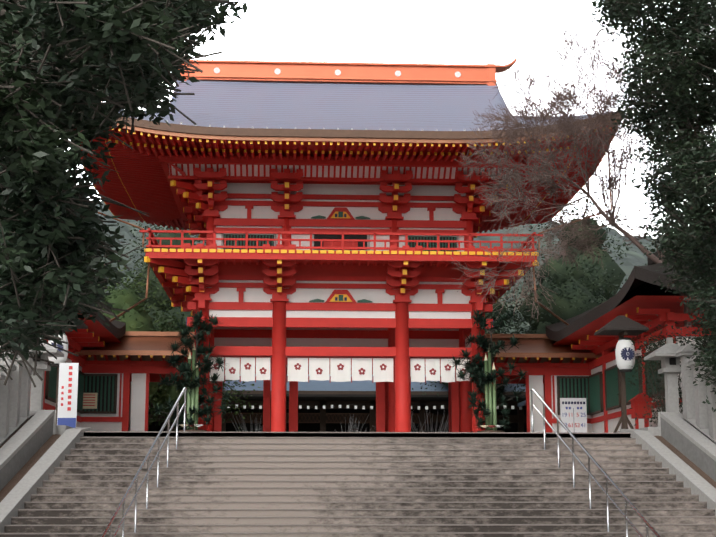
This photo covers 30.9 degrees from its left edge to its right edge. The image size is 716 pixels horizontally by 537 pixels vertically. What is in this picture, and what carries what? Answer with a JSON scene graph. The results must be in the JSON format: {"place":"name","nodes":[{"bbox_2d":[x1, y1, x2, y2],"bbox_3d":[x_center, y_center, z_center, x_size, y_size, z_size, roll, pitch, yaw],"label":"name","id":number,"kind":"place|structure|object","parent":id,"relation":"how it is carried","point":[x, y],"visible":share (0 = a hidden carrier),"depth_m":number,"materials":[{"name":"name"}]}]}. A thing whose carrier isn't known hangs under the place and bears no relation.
{"place":"outdoors","nodes":[
{"label":"outdoors","id":0,"kind":"place"},
{"bbox_2d":[139,154,542,431],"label":"shrine gate","id":1,"kind":"structure","parent":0,"point":[292,272],"depth_m":44.46,"materials":[{"name":"red wood"}]},
{"bbox_2d":[74,58,620,232],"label":"roof","id":2,"kind":"structure","parent":1,"relation":"on","point":[329,110],"depth_m":46.58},
{"bbox_2d":[76,149,611,347],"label":"copper rain pipes","id":3,"kind":"object","parent":2,"relation":"attached to","point":[146,297],"visible":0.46,"depth_m":42.83,"materials":[{"name":"red metal"}]},
{"bbox_2d":[0,337,715,445],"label":"stone fence pillars","id":4,"kind":"structure","parent":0,"point":[17,400],"depth_m":31.07,"materials":[{"name":"grey stone"}]},
{"bbox_2d":[93,201,669,333],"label":"hill","id":5,"kind":"structure","parent":0,"point":[632,259],"depth_m":253.93,"materials":[{"name":"green plant"}]},
{"bbox_2d":[60,0,715,238],"label":"sky","id":6,"kind":"structure","parent":0,"point":[473,32],"materials":[{"name":"white"}]},
{"bbox_3d":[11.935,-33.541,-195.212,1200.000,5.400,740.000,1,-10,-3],"label":"terrain","id":7,"kind":"structure","parent":0,"visible":0},
{"bbox_2d":[48,319,87,424],"bbox_3d":[-8.024,2.796,34.850,1.240,3.500,1.255,1,-10,-3],"label":"lantern stand","id":8,"kind":"object","parent":7,"relation":"on","point":[58,360],"visible":0.27,"depth_m":34.51,"materials":[{"name":"stone"}]},
{"bbox_2d":[57,363,78,427],"bbox_3d":[-7.644,3.433,34.150,0.500,1.900,0.048,1,-10,-3],"label":"banner sign","id":9,"kind":"object","parent":8,"relation":"attached to","point":[67,395],"visible":0.94,"depth_m":34.15,"materials":[{"name":"white fabric"}]},
{"bbox_2d":[0,0,248,387],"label":"evergreen tree","id":10,"kind":"object","parent":7,"relation":"on","point":[91,69],"visible":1,"depth_m":10.73,"materials":[{"name":"green plant"}]},
{"bbox_2d":[153,309,231,431],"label":"pine decoration","id":11,"kind":"object","parent":7,"relation":"on","point":[193,396],"visible":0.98,"depth_m":42.79,"materials":[{"name":"green plant"}]},
{"bbox_2d":[148,365,526,431],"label":"hall and court","id":12,"kind":"structure","parent":7,"relation":"on","point":[326,406],"depth_m":67.58,"materials":[{"name":"brown wood"}]},
{"bbox_2d":[75,331,615,432],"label":"side corridors","id":13,"kind":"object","parent":7,"relation":"on","point":[119,377],"visible":0.33,"depth_m":45.65,"materials":[{"name":"paint"}]},
{"bbox_2d":[83,393,97,408],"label":"notice board","id":14,"kind":"object","parent":13,"relation":"attached to","point":[89,400],"visible":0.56,"depth_m":44.88,"materials":[{"name":"beige wood"}]},
{"bbox_2d":[0,218,712,432],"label":"side wing halls","id":15,"kind":"object","parent":7,"relation":"on","point":[640,297],"visible":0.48,"depth_m":41.68,"materials":[{"name":"red wood"}]},
{"bbox_2d":[0,410,715,536],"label":"stone stairs","id":16,"kind":"structure","parent":7,"relation":"on","point":[391,484],"depth_m":28.31,"materials":[{"name":"grey stone"}]},
{"bbox_2d":[101,387,186,536],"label":"handrail","id":17,"kind":"object","parent":16,"relation":"on","point":[122,502],"visible":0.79,"depth_m":26.90,"materials":[{"name":"silver metal"}]},
{"bbox_2d":[13,437,707,532],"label":"fallen leaves","id":18,"kind":"object","parent":16,"relation":"on","point":[311,480],"visible":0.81,"depth_m":28.45,"materials":[{"name":"brown plant"}]},
{"bbox_2d":[530,389,660,536],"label":"handrail","id":19,"kind":"object","parent":16,"relation":"on","point":[625,515],"visible":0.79,"depth_m":27.38,"materials":[{"name":"silver metal"}]},
{"bbox_2d":[95,182,692,430],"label":"trees","id":20,"kind":"object","parent":7,"relation":"on","point":[586,285],"visible":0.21,"depth_m":60.41,"materials":[{"name":"green plant"}]},
{"bbox_2d":[231,315,703,431],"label":"shrubs","id":21,"kind":"object","parent":7,"relation":"on","point":[661,386],"visible":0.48,"depth_m":35.74,"materials":[{"name":"plant"}]},
{"bbox_2d":[448,309,527,431],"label":"pine decoration","id":22,"kind":"object","parent":7,"relation":"on","point":[483,376],"visible":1,"depth_m":43.29,"materials":[{"name":"green plant"}]},
{"bbox_2d":[560,398,586,432],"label":"sign board","id":23,"kind":"object","parent":7,"relation":"on","point":[572,407],"visible":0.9,"depth_m":45.11,"materials":[{"name":"white"}]},
{"bbox_2d":[451,0,715,326],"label":"bare tree","id":24,"kind":"object","parent":7,"relation":"on","point":[557,104],"visible":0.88,"depth_m":36.40,"materials":[{"name":"brown plant"}]},
{"bbox_2d":[594,315,648,432],"bbox_3d":[7.419,3.058,36.327,1.240,3.500,1.255,1,-10,-3],"label":"lantern stand","id":25,"kind":"object","parent":7,"relation":"on","point":[621,326],"visible":0.92,"depth_m":36.05,"materials":[{"name":"wood"}]},
{"bbox_2d":[628,393,651,428],"bbox_3d":[8.200,4.318,37.474,0.640,1.420,0.540,1,-10,-3],"label":"red box","id":26,"kind":"object","parent":7,"relation":"on","point":[638,403],"visible":0.75,"depth_m":37.33,"materials":[{"name":"red wood"}]},
{"bbox_2d":[587,0,715,411],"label":"evergreen tree","id":27,"kind":"object","parent":7,"relation":"on","point":[686,96],"visible":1,"depth_m":29.11,"materials":[{"name":"green plant"}]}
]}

